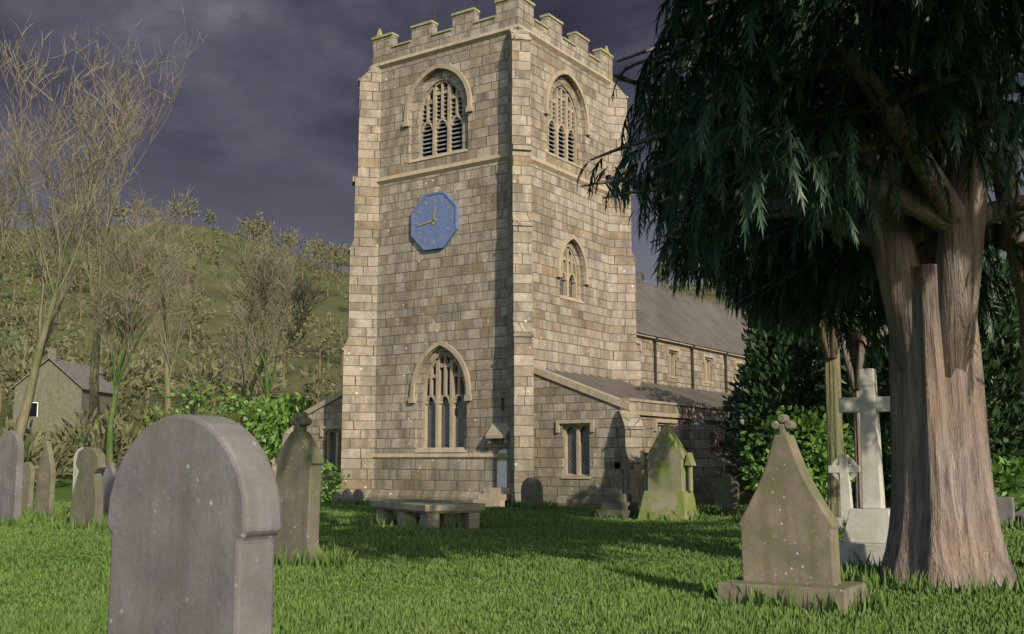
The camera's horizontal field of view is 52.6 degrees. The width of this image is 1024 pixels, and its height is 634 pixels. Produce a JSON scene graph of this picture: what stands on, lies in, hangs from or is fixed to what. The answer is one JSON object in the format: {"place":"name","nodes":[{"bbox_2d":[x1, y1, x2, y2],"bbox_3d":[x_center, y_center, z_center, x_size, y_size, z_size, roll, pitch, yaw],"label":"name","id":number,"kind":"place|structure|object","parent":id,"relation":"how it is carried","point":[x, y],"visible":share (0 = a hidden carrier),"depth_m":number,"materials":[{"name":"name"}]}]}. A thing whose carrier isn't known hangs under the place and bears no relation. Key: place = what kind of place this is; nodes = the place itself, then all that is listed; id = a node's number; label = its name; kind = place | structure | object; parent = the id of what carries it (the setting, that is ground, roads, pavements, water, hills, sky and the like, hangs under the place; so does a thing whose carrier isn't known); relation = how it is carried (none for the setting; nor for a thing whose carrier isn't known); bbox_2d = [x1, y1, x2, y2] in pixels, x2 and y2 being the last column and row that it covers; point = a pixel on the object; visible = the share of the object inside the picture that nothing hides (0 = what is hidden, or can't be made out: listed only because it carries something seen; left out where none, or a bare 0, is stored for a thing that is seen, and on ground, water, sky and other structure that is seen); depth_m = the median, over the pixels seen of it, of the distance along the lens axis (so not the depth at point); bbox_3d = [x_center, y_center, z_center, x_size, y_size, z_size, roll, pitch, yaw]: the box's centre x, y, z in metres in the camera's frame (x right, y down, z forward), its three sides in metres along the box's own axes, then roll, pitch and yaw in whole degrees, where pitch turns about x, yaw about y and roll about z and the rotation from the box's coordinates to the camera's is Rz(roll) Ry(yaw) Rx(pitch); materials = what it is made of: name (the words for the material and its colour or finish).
{"place":"outdoors","nodes":[
{"label":"outdoors","id":0,"kind":"place"},
{"bbox_2d":[374,34,610,490],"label":"church tower","id":1,"kind":"structure","parent":0,"point":[453,293],"depth_m":38.27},
{"bbox_2d":[411,191,458,250],"bbox_3d":[-2.877,-3.565,38.455,2.140,2.140,0.140,-5,-9,34],"label":"clock face","id":2,"kind":"object","parent":1,"relation":"attached to","point":[434,220],"visible":1,"depth_m":38.39},
{"bbox_2d":[402,64,590,506],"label":"window surrounds","id":3,"kind":"object","parent":1,"relation":"attached to","point":[559,110],"visible":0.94,"depth_m":38.91,"materials":[{"name":"beige stone"}]},
{"bbox_2d":[424,84,571,487],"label":"church tower glazing","id":4,"kind":"structure","parent":1,"relation":"in","point":[501,463],"depth_m":37.98,"materials":[{"name":"black glass"}]},
{"bbox_2d":[0,223,1023,633],"bbox_3d":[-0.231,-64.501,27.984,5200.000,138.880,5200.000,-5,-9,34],"label":"terrain","id":5,"kind":"structure","parent":0,"point":[334,303],"depth_m":230.80,"materials":[{"name":"green plant"}]},
{"bbox_2d":[0,431,23,522],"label":"gravestone","id":6,"kind":"object","parent":5,"relation":"on","point":[11,459],"visible":0.81,"depth_m":17.31,"materials":[{"name":"grey stone"}]},
{"bbox_2d":[21,462,34,511],"bbox_3d":[-9.656,3.536,20.576,0.454,1.309,0.090,-5,-9,34],"label":"headstone","id":7,"kind":"object","parent":5,"relation":"on","point":[28,482],"visible":0.54,"depth_m":20.50,"materials":[{"name":"brown stone"}]},
{"bbox_2d":[34,437,55,517],"bbox_3d":[-8.882,3.179,19.743,0.501,1.792,0.100,-5,-9,34],"label":"pointed headstone","id":8,"kind":"object","parent":5,"relation":"on","point":[45,485],"visible":0.9,"depth_m":19.69,"materials":[{"name":"brown stone"}]},
{"bbox_2d":[10,348,121,434],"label":"stone house","id":9,"kind":"structure","parent":5,"relation":"on","point":[62,389],"depth_m":98.59,"materials":[{"name":"stone"}]},
{"bbox_2d":[72,448,82,495],"bbox_3d":[-7.384,3.030,17.824,0.520,1.560,0.090,-5,-9,34],"label":"gravestone","id":10,"kind":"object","parent":5,"relation":"on","point":[75,471],"depth_m":17.94,"materials":[{"name":"stone"}]},
{"bbox_2d":[69,447,105,527],"bbox_3d":[-6.455,2.739,15.720,0.766,1.530,0.184,-5,-9,34],"label":"gravestone","id":11,"kind":"object","parent":5,"relation":"on","point":[87,499],"visible":0.83,"depth_m":15.61,"materials":[{"name":"stone"}]},
{"bbox_2d":[102,462,116,515],"bbox_3d":[-7.692,3.425,19.795,0.434,1.292,0.090,-5,-9,34],"label":"headstone","id":12,"kind":"object","parent":5,"relation":"on","point":[109,474],"visible":0.41,"depth_m":19.78,"materials":[{"name":"grey stone"}]},
{"bbox_2d":[0,397,281,490],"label":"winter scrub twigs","id":13,"kind":"object","parent":5,"relation":"on","point":[65,452],"visible":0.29,"depth_m":44.97,"materials":[{"name":"plant"}]},
{"bbox_2d":[0,18,313,448],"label":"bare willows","id":14,"kind":"object","parent":5,"relation":"on","point":[45,330],"visible":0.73,"depth_m":47.30,"materials":[{"name":"brown plant"}]},
{"bbox_2d":[0,3,332,370],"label":"bare trees","id":15,"kind":"object","parent":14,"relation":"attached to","point":[263,261],"visible":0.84,"depth_m":46.02,"materials":[{"name":"plant"}]},
{"bbox_2d":[54,221,322,465],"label":"bare trees","id":16,"kind":"object","parent":5,"relation":"on","point":[120,367],"visible":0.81,"depth_m":44.75,"materials":[{"name":"plant"}]},
{"bbox_2d":[107,414,280,633],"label":"headstone","id":17,"kind":"object","parent":5,"relation":"on","point":[194,519],"visible":1,"depth_m":3.69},
{"bbox_2d":[148,397,315,463],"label":"hedge foliage","id":18,"kind":"object","parent":5,"relation":"on","point":[240,421],"depth_m":51.05,"materials":[{"name":"green plant"}]},
{"bbox_2d":[274,412,323,564],"bbox_3d":[-2.149,1.823,10.348,0.589,1.748,0.160,-5,-9,34],"label":"headstone","id":19,"kind":"object","parent":5,"relation":"on","point":[299,460],"visible":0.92,"depth_m":10.25,"materials":[{"name":"stone"}]},
{"bbox_2d":[333,492,341,500],"bbox_3d":[-5.321,5.674,31.583,0.303,0.671,0.080,-5,-9,34],"label":"marker","id":20,"kind":"object","parent":5,"relation":"on","point":[337,494],"visible":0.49,"depth_m":31.57,"materials":[{"name":"grey stone"}]},
{"bbox_2d":[341,489,352,501],"bbox_3d":[-4.098,4.618,25.793,0.340,0.656,0.080,-5,-9,34],"label":"marker","id":21,"kind":"object","parent":5,"relation":"on","point":[347,493],"visible":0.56,"depth_m":25.78,"materials":[{"name":"grey stone"}]},
{"bbox_2d":[0,211,708,426],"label":"hillside trees","id":22,"kind":"object","parent":5,"relation":"on","point":[147,402],"visible":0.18,"depth_m":218.39,"materials":[{"name":"plant"}]},
{"bbox_2d":[0,193,701,413],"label":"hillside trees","id":23,"kind":"object","parent":22,"relation":"attached to","point":[151,361],"visible":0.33,"depth_m":197.58,"materials":[{"name":"green plant"}]},
{"bbox_2d":[353,489,363,501],"bbox_3d":[-4.344,5.224,29.245,0.363,0.731,0.080,-5,-9,34],"label":"marker","id":24,"kind":"object","parent":5,"relation":"on","point":[358,494],"visible":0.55,"depth_m":29.23,"materials":[{"name":"grey stone"}]},
{"bbox_2d":[371,499,484,528],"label":"table tomb slab on legs","id":25,"kind":"structure","parent":5,"relation":"on","point":[431,513],"depth_m":16.68,"materials":[{"name":"stone"}]},
{"bbox_2d":[338,0,641,504],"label":"church tower parapet buttresses","id":26,"kind":"structure","parent":5,"relation":"on","point":[518,23],"depth_m":39.06,"materials":[{"name":"beige stone"}]},
{"bbox_2d":[0,496,1023,633],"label":"grass","id":27,"kind":"structure","parent":5,"relation":"on","point":[296,617],"depth_m":8.61,"materials":[{"name":"green plant"}]},
{"bbox_2d":[307,335,747,498],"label":"church nave aisles","id":28,"kind":"object","parent":5,"relation":"on","point":[554,401],"visible":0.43,"depth_m":35.25,"materials":[{"name":"beige stone"}]},
{"bbox_2d":[521,477,542,508],"bbox_3d":[0.469,4.228,24.143,0.581,0.987,0.099,-5,-9,34],"label":"distant headstone","id":29,"kind":"object","parent":5,"relation":"on","point":[531,488],"visible":0.65,"depth_m":24.11,"materials":[{"name":"stone"}]},
{"bbox_2d":[271,279,824,506],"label":"church","id":30,"kind":"structure","parent":5,"relation":"on","point":[691,322],"depth_m":39.20,"materials":[{"name":"beige stone"}]},
{"bbox_2d":[143,378,1023,510],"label":"bushes","id":31,"kind":"object","parent":5,"relation":"on","point":[271,406],"visible":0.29,"depth_m":20.85,"materials":[{"name":"green plant"}]},
{"bbox_2d":[595,452,639,518],"bbox_3d":[2.143,3.449,20.735,0.780,1.503,0.624,-5,-9,34],"label":"cross gravestone","id":32,"kind":"object","parent":5,"relation":"on","point":[618,500],"visible":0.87,"depth_m":20.61,"materials":[{"name":"stone"}]},
{"bbox_2d":[637,424,697,520],"bbox_3d":[2.991,3.060,19.868,1.099,2.025,0.754,-5,-9,34],"label":"mossy gabled monument","id":33,"kind":"object","parent":5,"relation":"on","point":[668,463],"visible":0.96,"depth_m":19.69,"materials":[{"name":"stone"}]},
{"bbox_2d":[714,473,739,512],"bbox_3d":[4.410,3.753,21.251,0.524,1.094,0.126,-5,-9,34],"label":"distant headstone","id":34,"kind":"object","parent":5,"relation":"on","point":[726,486],"visible":0.67,"depth_m":21.23,"materials":[{"name":"stone"}]},
{"bbox_2d":[717,414,866,613],"bbox_3d":[2.038,1.513,7.623,0.950,1.593,0.520,-5,-9,34],"label":"gravestone","id":35,"kind":"object","parent":5,"relation":"on","point":[788,524],"visible":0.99,"depth_m":7.53,"materials":[{"name":"brown stone"}]},
{"bbox_2d":[576,0,1023,588],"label":"yew tree","id":36,"kind":"object","parent":5,"relation":"on","point":[699,165],"depth_m":8.81,"materials":[{"name":"green plant"}]},
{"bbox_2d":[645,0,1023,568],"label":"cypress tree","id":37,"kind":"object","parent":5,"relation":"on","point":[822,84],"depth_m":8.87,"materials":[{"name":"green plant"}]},
{"bbox_2d":[828,455,860,530],"bbox_3d":[4.948,2.708,15.371,0.471,1.326,0.318,-5,-9,34],"label":"celtic cross","id":38,"kind":"object","parent":5,"relation":"on","point":[844,469],"visible":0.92,"depth_m":15.35,"materials":[{"name":"stone"}]},
{"bbox_2d":[672,14,1023,517],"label":"cypress tree","id":39,"kind":"object","parent":5,"relation":"on","point":[831,357],"depth_m":16.68,"materials":[{"name":"green plant"}]},
{"bbox_2d":[701,123,1011,507],"bbox_3d":[5.801,-0.767,17.455,5.776,9.044,5.340,-2,-8,17],"label":"cypress tree","id":40,"kind":"object","parent":5,"relation":"on","point":[858,360],"depth_m":17.96,"materials":[{"name":"green plant"}]},
{"bbox_2d":[838,368,889,564],"bbox_3d":[3.800,1.660,10.934,0.720,2.229,0.720,-5,-9,34],"label":"stone cross","id":41,"kind":"object","parent":5,"relation":"on","point":[866,529],"visible":0.61,"depth_m":10.86,"materials":[{"name":"stone"}]},
{"bbox_2d":[716,244,1023,507],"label":"evergreen shrubs","id":42,"kind":"object","parent":5,"relation":"on","point":[771,378],"visible":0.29,"depth_m":25.38,"materials":[{"name":"green plant"}]},
{"bbox_2d":[996,497,1023,525],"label":"gravestone","id":43,"kind":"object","parent":5,"relation":"on","point":[1006,507],"depth_m":15.54,"materials":[{"name":"grey stone"}]},
{"bbox_2d":[0,0,1023,285],"label":"sky","id":44,"kind":"structure","parent":0,"point":[266,121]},
{"bbox_2d":[884,419,994,507],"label":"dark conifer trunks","id":45,"kind":"object","parent":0,"point":[887,446],"visible":0.09,"depth_m":23.25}
]}

